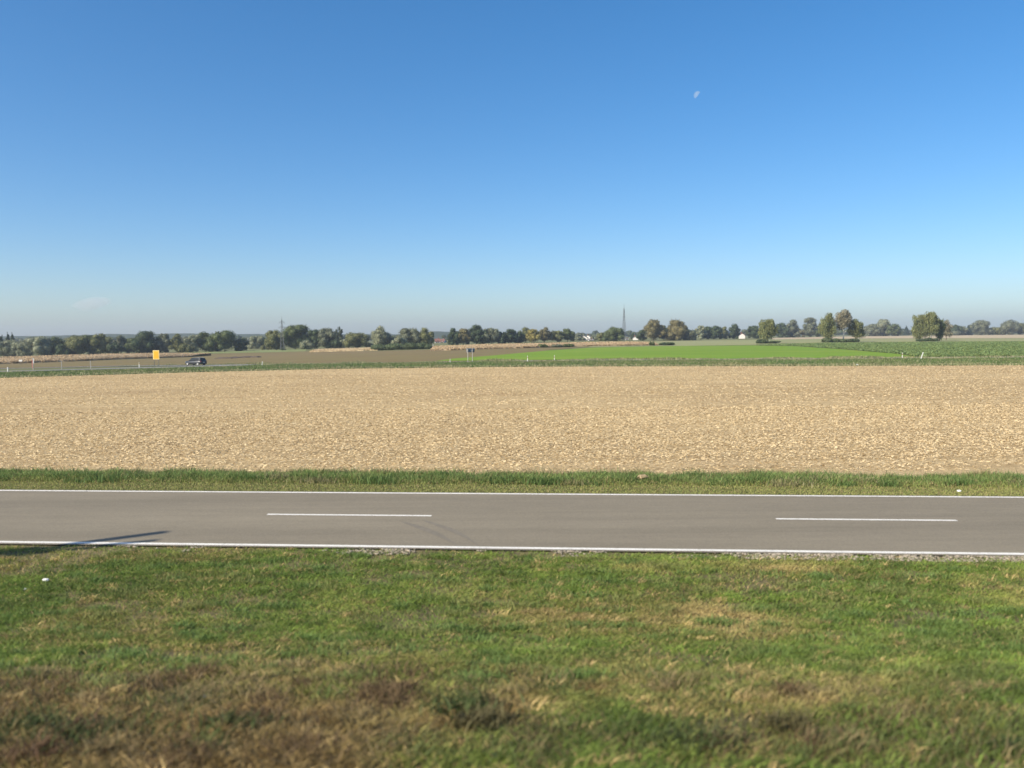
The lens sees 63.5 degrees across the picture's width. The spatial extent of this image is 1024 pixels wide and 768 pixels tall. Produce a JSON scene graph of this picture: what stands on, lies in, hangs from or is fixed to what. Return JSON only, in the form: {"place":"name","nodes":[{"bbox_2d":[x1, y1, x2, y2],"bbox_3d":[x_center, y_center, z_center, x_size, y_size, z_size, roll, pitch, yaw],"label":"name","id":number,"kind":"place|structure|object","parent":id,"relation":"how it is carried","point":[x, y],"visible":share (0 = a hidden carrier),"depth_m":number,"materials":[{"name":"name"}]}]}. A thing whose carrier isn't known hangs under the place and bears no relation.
{"place":"outdoors","nodes":[
{"label":"outdoors","id":0,"kind":"place"},
{"bbox_2d":[0,352,210,363],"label":"maize field","id":1,"kind":"structure","parent":0,"point":[50,358],"depth_m":280.33,"materials":[{"name":"plant"}]},
{"bbox_2d":[18,365,234,370],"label":"side road","id":2,"kind":"structure","parent":0,"point":[118,368],"depth_m":139.10,"materials":[{"name":"grey asphalt"}]},
{"bbox_2d":[183,349,306,352],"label":"pasture","id":3,"kind":"structure","parent":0,"point":[253,351],"depth_m":420.13,"materials":[{"name":"green plant"}]},
{"bbox_2d":[177,343,193,352],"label":"shrub","id":4,"kind":"object","parent":3,"relation":"on","point":[185,347],"visible":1,"depth_m":425.36,"materials":[{"name":"green plant"}]},
{"bbox_2d":[183,334,200,351],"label":"willow tree","id":5,"kind":"object","parent":3,"relation":"on","point":[190,340],"visible":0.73,"depth_m":431.38,"materials":[{"name":"green plant"}]},
{"bbox_2d":[196,331,216,351],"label":"broadleaf tree","id":6,"kind":"object","parent":3,"relation":"on","point":[205,343],"visible":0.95,"depth_m":434.57,"materials":[{"name":"green plant"}]},
{"bbox_2d":[209,330,236,350],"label":"broadleaf tree","id":7,"kind":"object","parent":3,"relation":"on","point":[223,340],"visible":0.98,"depth_m":435.39,"materials":[{"name":"green plant"}]},
{"bbox_2d":[233,338,249,350],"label":"broadleaf tree","id":8,"kind":"object","parent":3,"relation":"on","point":[240,344],"visible":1,"depth_m":441.67,"materials":[{"name":"green plant"}]},
{"bbox_2d":[264,329,285,349],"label":"broadleaf tree","id":9,"kind":"object","parent":3,"relation":"on","point":[273,340],"visible":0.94,"depth_m":451.72,"materials":[{"name":"green plant"}]},
{"bbox_2d":[279,324,309,348],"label":"oak tree","id":10,"kind":"object","parent":3,"relation":"on","point":[297,334],"visible":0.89,"depth_m":453.04,"materials":[{"name":"green plant"}]},
{"bbox_2d":[299,339,314,348],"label":"shrub","id":11,"kind":"object","parent":3,"relation":"on","point":[306,344],"visible":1,"depth_m":444.26,"materials":[{"name":"green plant"}]},
{"bbox_2d":[0,347,579,367],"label":"ploughed field","id":12,"kind":"structure","parent":0,"point":[303,357],"depth_m":233.08,"materials":[{"name":"brown soil"}]},
{"bbox_2d":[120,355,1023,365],"bbox_3d":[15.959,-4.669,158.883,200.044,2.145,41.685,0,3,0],"label":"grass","id":13,"kind":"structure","parent":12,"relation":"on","point":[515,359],"depth_m":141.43,"materials":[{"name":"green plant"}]},
{"bbox_2d":[309,347,377,351],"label":"maize field","id":14,"kind":"structure","parent":0,"point":[343,349],"depth_m":349.86,"materials":[{"name":"plant"}]},
{"bbox_2d":[2,331,845,338],"bbox_3d":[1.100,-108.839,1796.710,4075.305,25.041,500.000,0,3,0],"label":"hills","id":15,"kind":"structure","parent":0,"point":[438,334],"depth_m":1697.87,"materials":[{"name":"green plant"}]},
{"bbox_2d":[0,357,973,368],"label":"road","id":16,"kind":"structure","parent":0,"point":[265,364],"depth_m":163.32,"materials":[{"name":"grey asphalt"}]},
{"bbox_2d":[185,357,206,365],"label":"car","id":17,"kind":"object","parent":16,"relation":"on","point":[197,360],"visible":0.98,"depth_m":163.01,"materials":[{"name":"paint"}]},
{"bbox_2d":[0,333,1022,556],"bbox_3d":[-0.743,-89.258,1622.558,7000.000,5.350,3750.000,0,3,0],"label":"ground","id":18,"kind":"structure","parent":0,"point":[432,344],"depth_m":184.02,"materials":[{"name":"green plant"}]},
{"bbox_2d":[0,339,19,356],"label":"willow tree","id":19,"kind":"object","parent":18,"relation":"on","point":[8,348],"visible":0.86,"depth_m":417.11,"materials":[{"name":"green plant"}]},
{"bbox_2d":[14,341,31,355],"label":"willow tree","id":20,"kind":"object","parent":18,"relation":"on","point":[18,348],"visible":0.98,"depth_m":415.78,"materials":[{"name":"green plant"}]},
{"bbox_2d":[18,336,53,355],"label":"willow tree","id":21,"kind":"object","parent":18,"relation":"on","point":[40,345],"visible":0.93,"depth_m":416.94,"materials":[{"name":"green plant"}]},
{"bbox_2d":[45,336,64,354],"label":"broadleaf tree","id":22,"kind":"object","parent":18,"relation":"on","point":[57,340],"visible":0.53,"depth_m":424.06,"materials":[{"name":"green plant"}]},
{"bbox_2d":[55,344,71,354],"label":"shrub","id":23,"kind":"object","parent":18,"relation":"on","point":[62,349],"visible":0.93,"depth_m":417.81,"materials":[{"name":"green plant"}]},
{"bbox_2d":[61,334,88,354],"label":"broadleaf tree","id":24,"kind":"object","parent":18,"relation":"on","point":[73,343],"visible":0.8,"depth_m":418.41,"materials":[{"name":"green plant"}]},
{"bbox_2d":[75,334,96,353],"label":"broadleaf tree","id":25,"kind":"object","parent":18,"relation":"on","point":[87,349],"visible":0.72,"depth_m":422.95,"materials":[{"name":"green plant"}]},
{"bbox_2d":[89,333,112,353],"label":"broadleaf tree","id":26,"kind":"object","parent":18,"relation":"on","point":[99,343],"visible":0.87,"depth_m":422.99,"materials":[{"name":"green plant"}]},
{"bbox_2d":[106,341,124,353],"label":"shrub","id":27,"kind":"object","parent":18,"relation":"on","point":[114,348],"visible":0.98,"depth_m":422.59,"materials":[{"name":"green plant"}]},
{"bbox_2d":[113,335,127,352],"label":"broadleaf tree","id":28,"kind":"object","parent":18,"relation":"on","point":[121,340],"visible":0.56,"depth_m":438.30,"materials":[{"name":"green plant"}]},
{"bbox_2d":[124,337,141,352],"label":"broadleaf tree","id":29,"kind":"object","parent":18,"relation":"on","point":[128,348],"visible":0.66,"depth_m":428.00,"materials":[{"name":"green plant"}]},
{"bbox_2d":[129,330,161,352],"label":"oak tree","id":30,"kind":"object","parent":18,"relation":"on","point":[144,341],"visible":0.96,"depth_m":428.26,"materials":[{"name":"green plant"}]},
{"bbox_2d":[155,333,170,352],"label":"broadleaf tree","id":31,"kind":"object","parent":18,"relation":"on","point":[164,342],"visible":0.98,"depth_m":433.72,"materials":[{"name":"green plant"}]},
{"bbox_2d":[168,334,183,352],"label":"broadleaf tree","id":32,"kind":"object","parent":18,"relation":"on","point":[176,343],"visible":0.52,"depth_m":431.68,"materials":[{"name":"green plant"}]},
{"bbox_2d":[248,335,265,348],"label":"broadleaf tree","id":33,"kind":"object","parent":18,"relation":"on","point":[256,342],"visible":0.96,"depth_m":515.63,"materials":[{"name":"green plant"}]},
{"bbox_2d":[304,329,319,348],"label":"broadleaf tree","id":34,"kind":"object","parent":18,"relation":"on","point":[313,338],"visible":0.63,"depth_m":452.70,"materials":[{"name":"green plant"}]},
{"bbox_2d":[317,327,336,348],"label":"broadleaf tree","id":35,"kind":"object","parent":18,"relation":"on","point":[325,335],"visible":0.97,"depth_m":448.13,"materials":[{"name":"green plant"}]},
{"bbox_2d":[326,339,341,347],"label":"broadleaf tree","id":36,"kind":"object","parent":18,"relation":"on","point":[335,343],"visible":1,"depth_m":446.80,"materials":[{"name":"green plant"}]},
{"bbox_2d":[343,332,369,347],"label":"broadleaf tree","id":37,"kind":"object","parent":18,"relation":"on","point":[357,340],"visible":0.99,"depth_m":448.01,"materials":[{"name":"green plant"}]},
{"bbox_2d":[370,325,388,344],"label":"willow tree","id":38,"kind":"object","parent":18,"relation":"on","point":[378,335],"visible":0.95,"depth_m":436.93,"materials":[{"name":"green plant"}]},
{"bbox_2d":[370,344,394,349],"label":"bush","id":39,"kind":"object","parent":18,"relation":"on","point":[379,347],"visible":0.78,"depth_m":341.45,"materials":[{"name":"green plant"}]},
{"bbox_2d":[391,336,406,343],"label":"shrub","id":40,"kind":"object","parent":18,"relation":"on","point":[399,340],"visible":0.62,"depth_m":407.84,"materials":[{"name":"green plant"}]},
{"bbox_2d":[385,342,416,349],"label":"bush","id":41,"kind":"object","parent":18,"relation":"on","point":[407,345],"visible":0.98,"depth_m":340.61,"materials":[{"name":"green plant"}]},
{"bbox_2d":[395,328,420,343],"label":"willow tree","id":42,"kind":"object","parent":18,"relation":"on","point":[410,335],"visible":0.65,"depth_m":435.53,"materials":[{"name":"green plant"}]},
{"bbox_2d":[413,343,434,348],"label":"bush","id":43,"kind":"object","parent":18,"relation":"on","point":[423,346],"visible":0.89,"depth_m":341.89,"materials":[{"name":"green plant"}]},
{"bbox_2d":[417,327,434,344],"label":"willow tree","id":44,"kind":"object","parent":18,"relation":"on","point":[426,336],"visible":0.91,"depth_m":436.09,"materials":[{"name":"green plant"}]},
{"bbox_2d":[447,328,459,344],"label":"broadleaf tree","id":45,"kind":"object","parent":18,"relation":"on","point":[452,337],"visible":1,"depth_m":467.06,"materials":[{"name":"green plant"}]},
{"bbox_2d":[458,328,471,344],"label":"broadleaf tree","id":46,"kind":"object","parent":18,"relation":"on","point":[463,335],"visible":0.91,"depth_m":469.17,"materials":[{"name":"green plant"}]},
{"bbox_2d":[468,325,482,343],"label":"oak tree","id":47,"kind":"object","parent":18,"relation":"on","point":[475,332],"visible":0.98,"depth_m":471.02,"materials":[{"name":"green plant"}]},
{"bbox_2d":[478,329,490,343],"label":"broadleaf tree","id":48,"kind":"object","parent":18,"relation":"on","point":[483,340],"visible":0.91,"depth_m":471.17,"materials":[{"name":"green plant"}]},
{"bbox_2d":[483,328,500,343],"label":"broadleaf tree","id":49,"kind":"object","parent":18,"relation":"on","point":[493,335],"visible":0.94,"depth_m":472.61,"materials":[{"name":"green plant"}]},
{"bbox_2d":[497,331,507,343],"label":"broadleaf tree","id":50,"kind":"object","parent":18,"relation":"on","point":[502,339],"visible":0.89,"depth_m":475.38,"materials":[{"name":"green plant"}]},
{"bbox_2d":[2,328,1017,342],"bbox_3d":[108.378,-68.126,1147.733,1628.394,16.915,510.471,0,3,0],"label":"distant woods","id":51,"kind":"object","parent":18,"relation":"on","point":[743,331],"visible":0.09,"depth_m":1230.78,"materials":[{"name":"green plant"}]},
{"bbox_2d":[504,329,518,342],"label":"broadleaf tree","id":52,"kind":"object","parent":18,"relation":"on","point":[510,334],"visible":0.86,"depth_m":478.76,"materials":[{"name":"green plant"}]},
{"bbox_2d":[0,464,1023,495],"bbox_3d":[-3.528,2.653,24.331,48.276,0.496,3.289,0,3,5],"label":"grass","id":53,"kind":"structure","parent":18,"relation":"attached to","point":[807,479],"depth_m":23.80,"materials":[{"name":"green plant"}]},
{"bbox_2d":[516,331,525,342],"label":"broadleaf tree","id":54,"kind":"object","parent":18,"relation":"on","point":[519,334],"visible":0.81,"depth_m":483.25,"materials":[{"name":"green plant"}]},
{"bbox_2d":[525,329,540,341],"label":"lime tree","id":55,"kind":"object","parent":18,"relation":"on","point":[533,335],"visible":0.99,"depth_m":497.33,"materials":[{"name":"green plant"}]},
{"bbox_2d":[539,327,551,341],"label":"lime tree","id":56,"kind":"object","parent":18,"relation":"on","point":[544,333],"visible":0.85,"depth_m":517.43,"materials":[{"name":"green plant"}]},
{"bbox_2d":[549,330,564,341],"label":"lime tree","id":57,"kind":"object","parent":18,"relation":"on","point":[558,336],"visible":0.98,"depth_m":521.19,"materials":[{"name":"green plant"}]},
{"bbox_2d":[563,328,574,341],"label":"lime tree","id":58,"kind":"object","parent":18,"relation":"on","point":[569,334],"visible":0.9,"depth_m":527.48,"materials":[{"name":"green plant"}]},
{"bbox_2d":[602,327,624,340],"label":"oak tree","id":59,"kind":"object","parent":18,"relation":"on","point":[613,334],"visible":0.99,"depth_m":552.19,"materials":[{"name":"green plant"}]},
{"bbox_2d":[636,329,646,340],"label":"broadleaf tree","id":60,"kind":"object","parent":18,"relation":"on","point":[640,335],"visible":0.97,"depth_m":563.13,"materials":[{"name":"green plant"}]},
{"bbox_2d":[643,319,665,340],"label":"oak tree","id":61,"kind":"object","parent":18,"relation":"on","point":[652,329],"visible":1,"depth_m":551.78,"materials":[{"name":"green plant"}]},
{"bbox_2d":[664,319,688,339],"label":"oak tree","id":62,"kind":"object","parent":18,"relation":"on","point":[677,329],"visible":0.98,"depth_m":552.35,"materials":[{"name":"green plant"}]},
{"bbox_2d":[682,329,696,339],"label":"shrub","id":63,"kind":"object","parent":18,"relation":"on","point":[691,334],"visible":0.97,"depth_m":556.95,"materials":[{"name":"green plant"}]},
{"bbox_2d":[695,325,706,338],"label":"broadleaf tree","id":64,"kind":"object","parent":18,"relation":"on","point":[701,333],"visible":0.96,"depth_m":635.58,"materials":[{"name":"green plant"}]},
{"bbox_2d":[710,325,723,338],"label":"broadleaf tree","id":65,"kind":"object","parent":18,"relation":"on","point":[716,331],"visible":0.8,"depth_m":655.96,"materials":[{"name":"green plant"}]},
{"bbox_2d":[728,323,740,338],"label":"broadleaf tree","id":66,"kind":"object","parent":18,"relation":"on","point":[734,330],"visible":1,"depth_m":666.85,"materials":[{"name":"green plant"}]},
{"bbox_2d":[746,325,759,338],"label":"broadleaf tree","id":67,"kind":"object","parent":18,"relation":"on","point":[752,331],"visible":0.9,"depth_m":677.20,"materials":[{"name":"green plant"}]},
{"bbox_2d":[776,322,789,337],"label":"broadleaf tree","id":68,"kind":"object","parent":18,"relation":"on","point":[783,329],"visible":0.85,"depth_m":785.69,"materials":[{"name":"green plant"}]},
{"bbox_2d":[786,319,800,336],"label":"broadleaf tree","id":69,"kind":"object","parent":18,"relation":"on","point":[794,329],"visible":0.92,"depth_m":795.70,"materials":[{"name":"green plant"}]},
{"bbox_2d":[802,317,818,336],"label":"broadleaf tree","id":70,"kind":"object","parent":18,"relation":"on","point":[810,327],"visible":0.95,"depth_m":845.40,"materials":[{"name":"green plant"}]},
{"bbox_2d":[0,356,1023,377],"bbox_3d":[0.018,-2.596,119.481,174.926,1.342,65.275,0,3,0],"label":"grass","id":71,"kind":"structure","parent":0,"point":[912,361],"depth_m":115.19,"materials":[{"name":"green plant"}]},
{"bbox_2d":[0,365,1023,476],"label":"stubble field","id":72,"kind":"structure","parent":0,"point":[201,403],"depth_m":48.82,"materials":[{"name":"beige plant"}]},
{"bbox_2d":[0,489,1023,555],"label":"road","id":73,"kind":"structure","parent":0,"point":[992,524],"depth_m":19.04,"materials":[{"name":"grey asphalt"}]},
{"bbox_2d":[267,514,431,515],"bbox_3d":[-3.903,3.132,19.802,4.000,0.001,0.120,0,3,5],"label":"road marking","id":74,"kind":"object","parent":73,"relation":"on","point":[349,514],"visible":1,"depth_m":19.84,"materials":[{"name":"white paint"}]},
{"bbox_2d":[400,521,457,545],"bbox_3d":[-1.735,3.224,17.960,0.248,0.001,2.782,-3,4,-32],"label":"tyre mark","id":75,"kind":"object","parent":73,"relation":"on","point":[430,531],"visible":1,"depth_m":18.06,"materials":[{"name":"asphalt"}]},
{"bbox_2d":[424,520,477,544],"bbox_3d":[-1.287,3.215,18.051,0.235,0.001,2.658,-2,4,-30],"label":"tyre mark","id":76,"kind":"object","parent":73,"relation":"on","point":[452,530],"visible":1,"depth_m":18.14,"materials":[{"name":"asphalt"}]},
{"bbox_2d":[0,541,1023,554],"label":"road marking","id":77,"kind":"object","parent":73,"relation":"on","point":[517,547],"visible":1,"depth_m":16.61,"materials":[{"name":"white paint"}]},
{"bbox_2d":[0,490,1023,497],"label":"road marking","id":78,"kind":"object","parent":73,"relation":"on","point":[517,493],"visible":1,"depth_m":22.31,"materials":[{"name":"white paint"}]},
{"bbox_2d":[776,518,956,520],"bbox_3d":[8.060,3.088,18.860,4.000,0.001,0.120,0,3,5],"label":"road marking","id":79,"kind":"object","parent":73,"relation":"on","point":[866,519],"visible":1,"depth_m":18.86,"materials":[{"name":"white paint"}]},
{"bbox_2d":[0,544,1023,767],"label":"grass slope","id":80,"kind":"structure","parent":0,"point":[998,765],"depth_m":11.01,"materials":[{"name":"green plant"}]},
{"bbox_2d":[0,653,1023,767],"bbox_3d":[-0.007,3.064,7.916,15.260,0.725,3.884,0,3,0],"label":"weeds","id":81,"kind":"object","parent":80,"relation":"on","point":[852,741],"visible":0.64,"depth_m":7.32,"materials":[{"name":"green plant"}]},
{"bbox_2d":[0,545,1023,586],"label":"grass slope","id":82,"kind":"structure","parent":0,"point":[47,556],"depth_m":15.70,"materials":[{"name":"green plant"}]},
{"bbox_2d":[0,0,1023,335],"label":"sky","id":83,"kind":"structure","parent":0,"point":[167,166],"materials":[{"name":"blue"}]},
{"bbox_2d":[430,341,657,350],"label":"maize field","id":84,"kind":"structure","parent":0,"point":[514,345],"depth_m":300.64,"materials":[{"name":"plant"}]},
{"bbox_2d":[92,545,1023,562],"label":"gravel","id":85,"kind":"structure","parent":0,"point":[819,555],"depth_m":15.80,"materials":[{"name":"grey gravel"}]},
{"bbox_2d":[438,345,915,360],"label":"green field","id":86,"kind":"structure","parent":0,"point":[739,351],"depth_m":183.52,"materials":[{"name":"green plant"}]},
{"bbox_2d":[589,338,1023,346],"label":"meadow","id":87,"kind":"structure","parent":0,"point":[718,342],"depth_m":410.96,"materials":[{"name":"green plant"}]},
{"bbox_2d":[757,319,778,340],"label":"birch tree","id":88,"kind":"object","parent":87,"relation":"on","point":[767,328],"visible":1,"depth_m":347.93,"materials":[{"name":"green plant"}]},
{"bbox_2d":[818,313,836,338],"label":"birch tree","id":89,"kind":"object","parent":87,"relation":"on","point":[827,327],"visible":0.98,"depth_m":369.73,"materials":[{"name":"green plant"}]},
{"bbox_2d":[833,309,852,338],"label":"birch tree","id":90,"kind":"object","parent":87,"relation":"on","point":[843,319],"visible":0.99,"depth_m":371.39,"materials":[{"name":"green plant"}]},
{"bbox_2d":[846,319,865,338],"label":"birch tree","id":91,"kind":"object","parent":87,"relation":"on","point":[856,329],"visible":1,"depth_m":372.40,"materials":[{"name":"green plant"}]},
{"bbox_2d":[911,314,930,339],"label":"birch tree","id":92,"kind":"object","parent":87,"relation":"on","point":[919,330],"visible":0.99,"depth_m":381.67,"materials":[{"name":"green plant"}]},
{"bbox_2d":[924,311,939,337],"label":"birch tree","id":93,"kind":"object","parent":87,"relation":"on","point":[933,323],"visible":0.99,"depth_m":379.23,"materials":[{"name":"green plant"}]},
{"bbox_2d":[935,317,946,340],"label":"birch tree","id":94,"kind":"object","parent":87,"relation":"on","point":[940,333],"visible":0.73,"depth_m":382.17,"materials":[{"name":"green plant"}]},
{"bbox_2d":[943,320,953,339],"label":"birch tree","id":95,"kind":"object","parent":87,"relation":"on","point":[947,332],"visible":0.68,"depth_m":418.04,"materials":[{"name":"green plant"}]},
{"bbox_2d":[772,335,1023,338],"bbox_3d":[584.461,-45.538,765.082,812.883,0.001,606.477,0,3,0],"label":"harvested field","id":96,"kind":"structure","parent":0,"point":[976,336],"depth_m":697.52,"materials":[{"name":"beige plant"}]},
{"bbox_2d":[864,323,882,335],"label":"broadleaf tree","id":97,"kind":"object","parent":96,"relation":"on","point":[872,329],"visible":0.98,"depth_m":925.06,"materials":[{"name":"green plant"}]},
{"bbox_2d":[877,319,890,335],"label":"willow tree","id":98,"kind":"object","parent":96,"relation":"on","point":[882,323],"visible":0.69,"depth_m":929.06,"materials":[{"name":"green plant"}]},
{"bbox_2d":[884,324,903,335],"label":"broadleaf tree","id":99,"kind":"object","parent":96,"relation":"on","point":[894,330],"visible":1,"depth_m":924.60,"materials":[{"name":"green plant"}]},
{"bbox_2d":[969,320,993,334],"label":"oak tree","id":100,"kind":"object","parent":96,"relation":"on","point":[979,327],"visible":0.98,"depth_m":969.93,"materials":[{"name":"green plant"}]},
{"bbox_2d":[987,327,1004,334],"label":"shrub","id":101,"kind":"object","parent":96,"relation":"on","point":[997,330],"visible":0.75,"depth_m":979.82,"materials":[{"name":"green plant"}]},
{"bbox_2d":[1000,319,1020,334],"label":"oak tree","id":102,"kind":"object","parent":96,"relation":"on","point":[1009,327],"visible":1,"depth_m":972.21,"materials":[{"name":"green plant"}]},
{"label":"dark crop field","id":103,"kind":"structure","parent":0,"visible":0},
{"bbox_2d":[758,341,1023,356],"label":"crop leaves","id":104,"kind":"object","parent":103,"relation":"on","point":[969,348],"visible":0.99,"depth_m":216.82,"materials":[{"name":"green plant"}]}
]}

